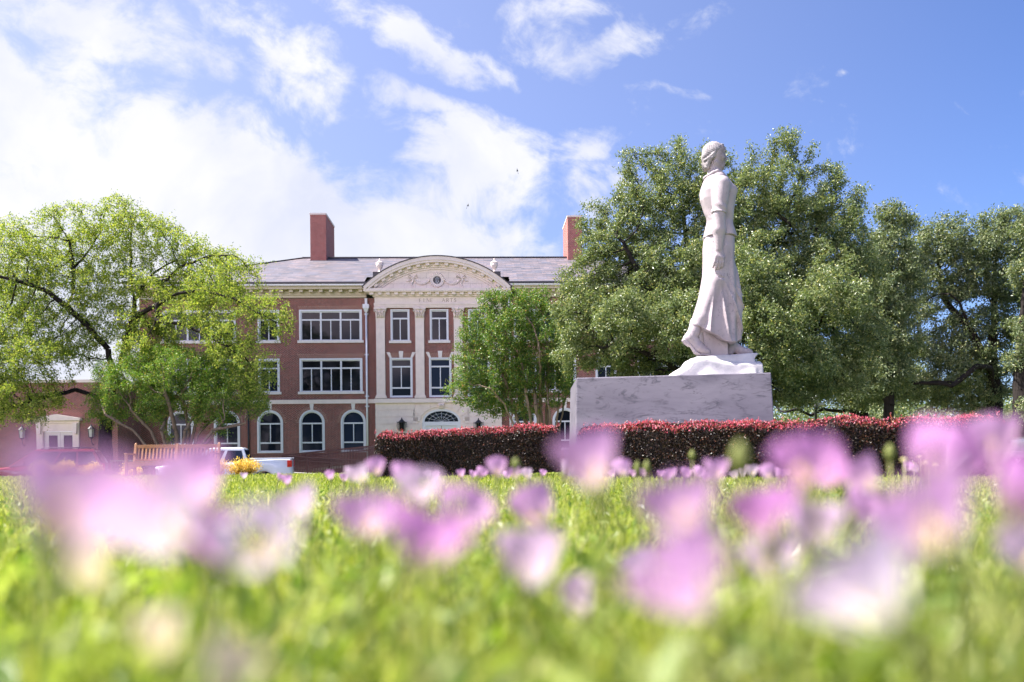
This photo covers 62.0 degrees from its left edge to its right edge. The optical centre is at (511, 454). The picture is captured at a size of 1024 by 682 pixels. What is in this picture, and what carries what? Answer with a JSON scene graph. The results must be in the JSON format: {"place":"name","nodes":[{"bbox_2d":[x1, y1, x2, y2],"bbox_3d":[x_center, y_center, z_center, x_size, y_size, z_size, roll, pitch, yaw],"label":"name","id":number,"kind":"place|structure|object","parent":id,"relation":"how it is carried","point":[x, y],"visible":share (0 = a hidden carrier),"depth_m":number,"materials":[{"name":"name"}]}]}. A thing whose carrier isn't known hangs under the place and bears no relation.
{"place":"outdoors","nodes":[
{"label":"outdoors","id":0,"kind":"place"},
{"bbox_2d":[0,447,103,476],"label":"red suv","id":1,"kind":"object","parent":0,"point":[72,451],"visible":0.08,"depth_m":37.07,"materials":[{"name":"paint"}]},
{"bbox_2d":[123,460,154,475],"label":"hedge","id":2,"kind":"object","parent":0,"point":[146,469],"visible":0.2,"depth_m":30.53,"materials":[{"name":"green plant"}]},
{"bbox_2d":[205,447,294,474],"bbox_3d":[-12.627,0.651,37.726,6.000,1.930,2.395,-1,0,-11],"label":"pickup truck","id":3,"kind":"object","parent":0,"point":[279,465],"visible":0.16,"depth_m":37.13,"materials":[{"name":"white paint"}]},
{"bbox_2d":[251,445,380,473],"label":"access ramp","id":4,"kind":"structure","parent":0,"point":[302,460],"depth_m":54.42,"materials":[{"name":"red brick"}]},
{"bbox_2d":[123,213,701,472],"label":"brick building","id":5,"kind":"structure","parent":0,"point":[364,355],"depth_m":63.63,"materials":[{"name":"red brick"}]},
{"bbox_2d":[167,411,193,450],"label":"window","id":6,"kind":"structure","parent":5,"relation":"in","point":[180,424],"depth_m":63.41,"materials":[{"name":"white glass"}]},
{"bbox_2d":[160,310,235,343],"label":"window","id":7,"kind":"structure","parent":5,"relation":"in","point":[188,339],"depth_m":63.44,"materials":[{"name":"white glass"}]},
{"bbox_2d":[164,359,237,394],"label":"window","id":8,"kind":"structure","parent":5,"relation":"in","point":[165,359],"depth_m":63.44,"materials":[{"name":"white glass"}]},
{"bbox_2d":[214,411,239,446],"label":"window","id":9,"kind":"structure","parent":5,"relation":"in","point":[233,440],"depth_m":63.55,"materials":[{"name":"white glass"}]},
{"bbox_2d":[257,310,280,342],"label":"window","id":10,"kind":"structure","parent":5,"relation":"in","point":[268,336],"depth_m":63.64,"materials":[{"name":"white glass"}]},
{"bbox_2d":[258,359,281,394],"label":"window","id":11,"kind":"structure","parent":5,"relation":"in","point":[273,391],"depth_m":63.63,"materials":[{"name":"white glass"}]},
{"bbox_2d":[257,410,282,452],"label":"window","id":12,"kind":"structure","parent":5,"relation":"in","point":[269,430],"depth_m":63.66,"materials":[{"name":"white glass"}]},
{"bbox_2d":[299,410,324,452],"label":"window","id":13,"kind":"structure","parent":5,"relation":"in","point":[311,423],"depth_m":63.75,"materials":[{"name":"white glass"}]},
{"bbox_2d":[297,309,363,342],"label":"window","id":14,"kind":"structure","parent":5,"relation":"in","point":[315,326],"depth_m":63.78,"materials":[{"name":"white glass"}]},
{"bbox_2d":[298,358,363,393],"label":"window","id":15,"kind":"structure","parent":5,"relation":"in","point":[317,375],"depth_m":63.78,"materials":[{"name":"white glass"}]},
{"bbox_2d":[341,410,365,451],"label":"window","id":16,"kind":"structure","parent":5,"relation":"in","point":[353,422],"depth_m":63.86,"materials":[{"name":"white glass"}]},
{"bbox_2d":[389,309,410,342],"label":"window","id":17,"kind":"structure","parent":5,"relation":"in","point":[399,318],"depth_m":63.64,"materials":[{"name":"white glass"}]},
{"bbox_2d":[390,358,412,397],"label":"window","id":18,"kind":"structure","parent":5,"relation":"in","point":[401,369],"depth_m":63.64,"materials":[{"name":"white glass"}]},
{"bbox_2d":[428,309,449,342],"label":"window","id":19,"kind":"structure","parent":5,"relation":"in","point":[439,323],"depth_m":63.74,"materials":[{"name":"white glass"}]},
{"bbox_2d":[429,357,451,396],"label":"window","id":20,"kind":"structure","parent":5,"relation":"in","point":[440,370],"depth_m":63.75,"materials":[{"name":"white glass"}]},
{"bbox_2d":[422,409,460,430],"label":"door","id":21,"kind":"structure","parent":5,"relation":"in","point":[434,419],"depth_m":63.70,"materials":[{"name":"white glass"}]},
{"bbox_2d":[467,309,486,342],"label":"window","id":22,"kind":"structure","parent":5,"relation":"in","point":[469,310],"depth_m":63.84,"materials":[{"name":"white glass"}]},
{"bbox_2d":[512,412,536,425],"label":"window","id":23,"kind":"structure","parent":5,"relation":"in","point":[535,419],"depth_m":64.28,"materials":[{"name":"white glass"}]},
{"bbox_2d":[514,309,570,341],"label":"window","id":24,"kind":"structure","parent":5,"relation":"in","point":[533,309],"depth_m":64.36,"materials":[{"name":"white glass"}]},
{"bbox_2d":[514,357,575,392],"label":"window","id":25,"kind":"structure","parent":5,"relation":"in","point":[536,357],"depth_m":64.34,"materials":[{"name":"white glass"}]},
{"bbox_2d":[552,408,569,441],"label":"window","id":26,"kind":"structure","parent":5,"relation":"in","point":[565,423],"depth_m":64.42,"materials":[{"name":"white glass"}]},
{"bbox_2d":[595,360,615,376],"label":"window","id":27,"kind":"structure","parent":5,"relation":"in","point":[597,373],"depth_m":64.53,"materials":[{"name":"white glass"}]},
{"bbox_2d":[0,470,1023,681],"bbox_3d":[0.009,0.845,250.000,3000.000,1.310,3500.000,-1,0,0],"label":"ground","id":28,"kind":"structure","parent":0,"point":[442,485],"depth_m":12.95,"materials":[{"name":"plant"}]},
{"bbox_2d":[0,379,140,467],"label":"brick annex","id":29,"kind":"object","parent":28,"relation":"on","point":[124,440],"visible":0.4,"depth_m":59.50,"materials":[{"name":"brick"}]},
{"bbox_2d":[44,432,60,439],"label":"door","id":30,"kind":"structure","parent":29,"relation":"in","point":[57,435],"depth_m":59.55,"materials":[{"name":"white glass"}]},
{"bbox_2d":[61,432,72,446],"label":"door","id":31,"kind":"structure","parent":29,"relation":"in","point":[67,437],"depth_m":59.60,"materials":[{"name":"white glass"}]},
{"bbox_2d":[10,437,159,681],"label":"primrose flower","id":32,"kind":"object","parent":28,"relation":"on","point":[97,499],"visible":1,"depth_m":0.28,"materials":[{"name":"pink plant"}]},
{"bbox_2d":[67,543,121,681],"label":"primrose flower","id":33,"kind":"object","parent":28,"relation":"on","point":[86,567],"visible":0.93,"depth_m":0.41,"materials":[{"name":"yellow plant"}]},
{"bbox_2d":[0,189,298,457],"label":"spreading tree","id":34,"kind":"object","parent":28,"relation":"on","point":[196,292],"visible":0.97,"depth_m":44.04,"materials":[{"name":"green plant"}]},
{"bbox_2d":[129,604,180,681],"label":"primrose flower","id":35,"kind":"object","parent":28,"relation":"on","point":[156,632],"visible":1,"depth_m":0.37,"materials":[{"name":"yellow plant"}]},
{"bbox_2d":[107,469,222,681],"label":"primrose flower","id":36,"kind":"object","parent":28,"relation":"on","point":[144,529],"visible":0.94,"depth_m":0.40,"materials":[{"name":"pink plant"}]},
{"bbox_2d":[124,442,220,472],"bbox_3d":[-9.950,0.143,25.039,2.570,1.012,0.769,-1,0,0],"label":"garden bench","id":37,"kind":"object","parent":28,"relation":"on","point":[135,464],"visible":0.56,"depth_m":25.32,"materials":[{"name":"brown wood"}]},
{"bbox_2d":[80,342,272,458],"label":"crape myrtle","id":38,"kind":"object","parent":28,"relation":"on","point":[201,387],"visible":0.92,"depth_m":42.84,"materials":[{"name":"green plant"}]},
{"bbox_2d":[152,442,223,681],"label":"primrose flower","id":39,"kind":"object","parent":28,"relation":"on","point":[193,462],"visible":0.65,"depth_m":0.55,"materials":[{"name":"pink plant"}]},
{"bbox_2d":[169,503,239,659],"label":"primrose flower","id":40,"kind":"object","parent":28,"relation":"on","point":[202,522],"visible":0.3,"depth_m":0.52,"materials":[{"name":"pink plant"}]},
{"bbox_2d":[203,629,268,681],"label":"primrose flower","id":41,"kind":"object","parent":28,"relation":"on","point":[237,659],"visible":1,"depth_m":0.30,"materials":[{"name":"yellow plant"}]},
{"bbox_2d":[224,455,263,475],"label":"golden shrub","id":42,"kind":"object","parent":28,"relation":"on","point":[248,467],"visible":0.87,"depth_m":25.76,"materials":[{"name":"beige plant"}]},
{"bbox_2d":[203,499,299,681],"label":"primrose flower","id":43,"kind":"object","parent":28,"relation":"on","point":[265,521],"visible":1,"depth_m":0.43,"materials":[{"name":"pink plant"}]},
{"bbox_2d":[281,474,291,532],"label":"primrose flower","id":44,"kind":"object","parent":28,"relation":"on","point":[286,479],"visible":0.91,"depth_m":3.26,"materials":[{"name":"pink plant"}]},
{"bbox_2d":[275,481,318,681],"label":"primrose flower","id":45,"kind":"object","parent":28,"relation":"on","point":[296,500],"visible":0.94,"depth_m":0.90,"materials":[{"name":"pink plant"}]},
{"bbox_2d":[321,470,333,533],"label":"primrose flower","id":46,"kind":"object","parent":28,"relation":"on","point":[329,474],"visible":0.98,"depth_m":3.56,"materials":[{"name":"pink plant"}]},
{"bbox_2d":[345,466,359,583],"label":"primrose flower","id":47,"kind":"object","parent":28,"relation":"on","point":[352,479],"visible":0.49,"depth_m":2.11,"materials":[{"name":"pink plant"}]},
{"bbox_2d":[314,488,398,681],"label":"primrose flower","id":48,"kind":"object","parent":28,"relation":"on","point":[353,511],"visible":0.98,"depth_m":0.59,"materials":[{"name":"pink plant"}]},
{"bbox_2d":[348,463,376,599],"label":"primrose flower","id":49,"kind":"object","parent":28,"relation":"on","point":[356,471],"visible":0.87,"depth_m":1.73,"materials":[{"name":"pink plant"}]},
{"bbox_2d":[365,456,446,602],"bbox_3d":[-0.224,0.185,1.789,0.205,0.364,0.050,-1,0,31],"label":"primrose flower","id":50,"kind":"object","parent":28,"relation":"on","point":[372,464],"visible":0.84,"depth_m":1.82,"materials":[{"name":"pink plant"}]},
{"bbox_2d":[392,462,422,623],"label":"primrose flower","id":51,"kind":"object","parent":28,"relation":"on","point":[397,468],"visible":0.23,"depth_m":1.38,"materials":[{"name":"pink plant"}]},
{"bbox_2d":[387,499,472,681],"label":"primrose flower","id":52,"kind":"object","parent":28,"relation":"on","point":[426,534],"visible":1,"depth_m":0.46,"materials":[{"name":"pink plant"}]},
{"bbox_2d":[396,466,488,656],"bbox_3d":[-0.041,0.184,0.881,0.147,0.347,0.066,-1,0,10],"label":"primrose flower","id":53,"kind":"object","parent":28,"relation":"on","point":[413,478],"visible":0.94,"depth_m":0.89,"materials":[{"name":"pink plant"}]},
{"bbox_2d":[423,481,495,662],"bbox_3d":[-0.068,0.189,0.783,0.043,0.335,0.283,-1,0,-16],"label":"primrose flower","id":54,"kind":"object","parent":28,"relation":"on","point":[476,502],"visible":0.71,"depth_m":0.68,"materials":[{"name":"pink plant"}]},
{"bbox_2d":[374,421,560,477],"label":"clipped hedge","id":55,"kind":"object","parent":28,"relation":"on","point":[453,450],"visible":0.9,"depth_m":18.98,"materials":[{"name":"red plant"}]},
{"bbox_2d":[474,466,487,526],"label":"primrose flower","id":56,"kind":"object","parent":28,"relation":"on","point":[483,472],"visible":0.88,"depth_m":3.01,"materials":[{"name":"pink plant"}]},
{"bbox_2d":[440,281,578,471],"bbox_3d":[0.011,-2.543,31.032,5.266,7.491,3.095,-1,0,0],"label":"crape myrtle","id":57,"kind":"object","parent":28,"relation":"on","point":[523,359],"visible":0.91,"depth_m":30.60,"materials":[{"name":"green plant"}]},
{"bbox_2d":[512,458,522,593],"bbox_3d":[0.015,0.185,1.763,0.028,0.358,0.018,-1,0,-12],"label":"primrose bud","id":58,"kind":"object","parent":28,"relation":"on","point":[515,464],"visible":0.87,"depth_m":1.76,"materials":[{"name":"green plant"}]},
{"bbox_2d":[521,468,531,528],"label":"primrose flower","id":59,"kind":"object","parent":28,"relation":"on","point":[526,473],"visible":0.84,"depth_m":3.01,"materials":[{"name":"pink plant"}]},
{"bbox_2d":[486,456,570,619],"bbox_3d":[0.031,0.182,1.620,0.215,0.362,0.045,-1,0,45],"label":"primrose flower","id":60,"kind":"object","parent":28,"relation":"on","point":[497,464],"visible":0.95,"depth_m":1.66,"materials":[{"name":"pink plant"}]},
{"bbox_2d":[495,526,562,674],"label":"primrose flower","id":61,"kind":"object","parent":28,"relation":"on","point":[529,555],"visible":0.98,"depth_m":0.59,"materials":[{"name":"pink plant"}]},
{"bbox_2d":[507,467,550,528],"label":"primrose flower","id":62,"kind":"object","parent":28,"relation":"on","point":[511,471],"visible":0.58,"depth_m":2.60,"materials":[{"name":"pink plant"}]},
{"bbox_2d":[508,481,567,681],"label":"primrose flower","id":63,"kind":"object","parent":28,"relation":"on","point":[534,499],"visible":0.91,"depth_m":0.82,"materials":[{"name":"pink plant"}]},
{"bbox_2d":[559,464,569,563],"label":"primrose flower","id":64,"kind":"object","parent":28,"relation":"on","point":[563,471],"visible":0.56,"depth_m":2.22,"materials":[{"name":"pink plant"}]},
{"bbox_2d":[554,572,591,671],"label":"primrose flower","id":65,"kind":"object","parent":28,"relation":"on","point":[573,587],"visible":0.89,"depth_m":0.70,"materials":[{"name":"pink plant"}]},
{"bbox_2d":[551,426,625,681],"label":"primrose flower","id":66,"kind":"object","parent":28,"relation":"on","point":[584,457],"visible":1,"depth_m":0.58,"materials":[{"name":"pink plant"}]},
{"bbox_2d":[612,458,654,576],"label":"primrose flower","id":67,"kind":"object","parent":28,"relation":"on","point":[624,464],"visible":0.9,"depth_m":1.91,"materials":[{"name":"pink plant"}]},
{"bbox_2d":[618,544,653,666],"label":"primrose flower","id":68,"kind":"object","parent":28,"relation":"on","point":[635,555],"visible":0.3,"depth_m":0.80,"materials":[{"name":"pink plant"}]},
{"bbox_2d":[634,461,641,544],"bbox_3d":[0.331,0.190,2.203,0.028,0.349,0.018,-1,0,-12],"label":"primrose bud","id":69,"kind":"object","parent":28,"relation":"on","point":[637,468],"visible":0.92,"depth_m":2.20,"materials":[{"name":"green plant"}]},
{"bbox_2d":[643,460,652,574],"bbox_3d":[0.335,0.188,2.074,0.028,0.351,0.018,-1,0,-12],"label":"primrose bud","id":70,"kind":"object","parent":28,"relation":"on","point":[646,467],"visible":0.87,"depth_m":2.07,"materials":[{"name":"green plant"}]},
{"bbox_2d":[565,373,773,476],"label":"statue plinth","id":71,"kind":"structure","parent":28,"relation":"on","point":[674,398],"depth_m":17.01,"materials":[{"name":"stone"}]},
{"bbox_2d":[670,141,762,374],"bbox_3d":[4.154,-4.114,18.200,2.116,5.137,1.199,-1,0,0],"label":"statue","id":72,"kind":"object","parent":71,"relation":"on","point":[712,337],"visible":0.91,"depth_m":17.86,"materials":[{"name":"white stone"}]},
{"bbox_2d":[632,472,715,681],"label":"primrose flower","id":73,"kind":"object","parent":28,"relation":"on","point":[666,504],"visible":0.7,"depth_m":0.46,"materials":[{"name":"pink plant"}]},
{"bbox_2d":[681,466,691,489],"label":"primrose flower","id":74,"kind":"object","parent":28,"relation":"on","point":[685,470],"visible":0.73,"depth_m":3.01,"materials":[{"name":"pink plant"}]},
{"bbox_2d":[619,517,763,681],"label":"primrose flower","id":75,"kind":"object","parent":28,"relation":"on","point":[677,558],"visible":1,"depth_m":0.36,"materials":[{"name":"pink plant"}]},
{"bbox_2d":[694,465,704,475],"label":"primrose flower","id":76,"kind":"object","parent":28,"relation":"on","point":[700,469],"visible":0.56,"depth_m":3.01,"materials":[{"name":"pink plant"}]},
{"bbox_2d":[578,416,830,478],"bbox_3d":[3.506,-0.116,15.542,4.590,1.153,1.110,-1,0,21],"label":"clipped hedge","id":77,"kind":"object","parent":28,"relation":"on","point":[660,445],"visible":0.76,"depth_m":15.20,"materials":[{"name":"red plant"}]},
{"bbox_2d":[546,124,895,414],"bbox_3d":[6.394,-4.844,25.777,10.739,10.920,6.500,-1,0,0],"label":"olive green tree","id":78,"kind":"object","parent":28,"relation":"on","point":[785,319],"visible":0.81,"depth_m":25.62,"materials":[{"name":"green plant"}]},
{"bbox_2d":[703,458,757,592],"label":"primrose flower","id":79,"kind":"object","parent":28,"relation":"on","point":[717,469],"visible":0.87,"depth_m":1.46,"materials":[{"name":"pink plant"}]},
{"bbox_2d":[730,440,750,681],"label":"primrose bud","id":80,"kind":"object","parent":28,"relation":"on","point":[740,459],"visible":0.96,"depth_m":0.76,"materials":[{"name":"green plant"}]},
{"bbox_2d":[702,531,801,681],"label":"primrose flower","id":81,"kind":"object","parent":28,"relation":"on","point":[748,556],"visible":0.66,"depth_m":0.61,"materials":[{"name":"pink plant"}]},
{"bbox_2d":[747,464,758,542],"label":"primrose flower","id":82,"kind":"object","parent":28,"relation":"on","point":[752,470],"visible":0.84,"depth_m":2.85,"materials":[{"name":"pink plant"}]},
{"bbox_2d":[723,482,799,681],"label":"primrose flower","id":83,"kind":"object","parent":28,"relation":"on","point":[759,510],"visible":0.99,"depth_m":0.55,"materials":[{"name":"pink plant"}]},
{"bbox_2d":[758,463,777,532],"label":"primrose flower","id":84,"kind":"object","parent":28,"relation":"on","point":[764,469],"visible":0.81,"depth_m":2.23,"materials":[{"name":"pink plant"}]},
{"bbox_2d":[774,496,845,681],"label":"primrose flower","id":85,"kind":"object","parent":28,"relation":"on","point":[830,517],"visible":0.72,"depth_m":0.65,"materials":[{"name":"pink plant"}]},
{"bbox_2d":[815,448,849,646],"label":"primrose flower","id":86,"kind":"object","parent":28,"relation":"on","point":[838,473],"visible":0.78,"depth_m":0.85,"materials":[{"name":"pink plant"}]},
{"bbox_2d":[772,354,927,417],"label":"live oak","id":87,"kind":"object","parent":28,"relation":"on","point":[842,410],"visible":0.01,"depth_m":40.10,"materials":[{"name":"green plant"}]},
{"bbox_2d":[766,433,946,681],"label":"primrose flower","id":88,"kind":"object","parent":28,"relation":"on","point":[817,456],"visible":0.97,"depth_m":0.55,"materials":[{"name":"pink plant"}]},
{"bbox_2d":[843,485,875,620],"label":"primrose flower","id":89,"kind":"object","parent":28,"relation":"on","point":[860,497],"visible":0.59,"depth_m":0.99,"materials":[{"name":"pink plant"}]},
{"bbox_2d":[786,520,943,681],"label":"primrose flower","id":90,"kind":"object","parent":28,"relation":"on","point":[862,574],"visible":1,"depth_m":0.31,"materials":[{"name":"pink plant"}]},
{"bbox_2d":[844,451,923,672],"bbox_3d":[0.407,0.176,0.901,0.120,0.363,0.042,-1,0,21],"label":"primrose flower","id":91,"kind":"object","parent":28,"relation":"on","point":[862,471],"visible":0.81,"depth_m":0.90,"materials":[{"name":"pink plant"}]},
{"bbox_2d":[840,197,931,418],"bbox_3d":[15.724,-4.694,36.017,3.948,12.293,3.313,-1,0,0],"label":"pointed oak","id":92,"kind":"object","parent":28,"relation":"on","point":[897,295],"visible":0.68,"depth_m":35.40,"materials":[{"name":"green plant"}]},
{"bbox_2d":[781,419,995,681],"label":"primrose flower","id":93,"kind":"object","parent":28,"relation":"on","point":[963,443],"visible":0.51,"depth_m":0.48,"materials":[{"name":"pink plant"}]},
{"bbox_2d":[884,444,894,490],"bbox_3d":[0.658,0.168,1.469,0.028,0.374,0.018,-1,0,-12],"label":"primrose bud","id":94,"kind":"object","parent":28,"relation":"on","point":[889,453],"visible":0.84,"depth_m":1.47,"materials":[{"name":"green plant"}]},
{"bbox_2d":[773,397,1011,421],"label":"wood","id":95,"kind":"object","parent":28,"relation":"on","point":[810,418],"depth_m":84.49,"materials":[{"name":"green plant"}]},
{"bbox_2d":[773,394,1013,422],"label":"understory","id":96,"kind":"object","parent":28,"relation":"on","point":[872,412],"visible":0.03,"depth_m":49.37,"materials":[{"name":"green plant"}]},
{"bbox_2d":[803,202,1023,416],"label":"broad oak","id":97,"kind":"object","parent":28,"relation":"on","point":[974,362],"visible":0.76,"depth_m":37.39,"materials":[{"name":"green plant"}]},
{"bbox_2d":[823,411,1011,477],"bbox_3d":[6.613,-0.163,14.146,2.787,1.160,1.120,-1,0,7],"label":"clipped hedge","id":98,"kind":"object","parent":28,"relation":"on","point":[857,437],"visible":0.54,"depth_m":13.82,"materials":[{"name":"red plant"}]},
{"bbox_2d":[858,459,1023,681],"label":"primrose flower","id":99,"kind":"object","parent":28,"relation":"on","point":[941,499],"visible":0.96,"depth_m":0.35,"materials":[{"name":"pink plant"}]},
{"bbox_2d":[947,443,1023,681],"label":"primrose flower","id":100,"kind":"object","parent":28,"relation":"on","point":[1009,492],"visible":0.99,"depth_m":0.42,"materials":[{"name":"pink plant"}]},
{"bbox_2d":[966,413,1023,664],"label":"primrose flower","id":101,"kind":"object","parent":28,"relation":"on","point":[998,432],"visible":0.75,"depth_m":0.80,"materials":[{"name":"pink plant"}]},
{"bbox_2d":[991,519,1023,681],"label":"primrose flower","id":102,"kind":"object","parent":28,"relation":"on","point":[1009,540],"visible":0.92,"depth_m":0.53,"materials":[{"name":"pink plant"}]},
{"bbox_2d":[995,212,1023,436],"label":"broad oak","id":103,"kind":"object","parent":28,"relation":"on","point":[1015,363],"visible":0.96,"depth_m":33.89,"materials":[{"name":"green plant"}]},
{"bbox_2d":[1011,436,1023,453],"bbox_3d":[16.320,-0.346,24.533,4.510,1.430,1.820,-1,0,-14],"label":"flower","id":104,"kind":"object","parent":28,"relation":"on","point":[1019,441],"visible":0.14,"depth_m":24.00,"materials":[{"name":"plant"}]},
{"bbox_2d":[0,0,1023,431],"label":"sky","id":105,"kind":"structure","parent":0,"point":[246,120],"materials":[{"name":"blue"}]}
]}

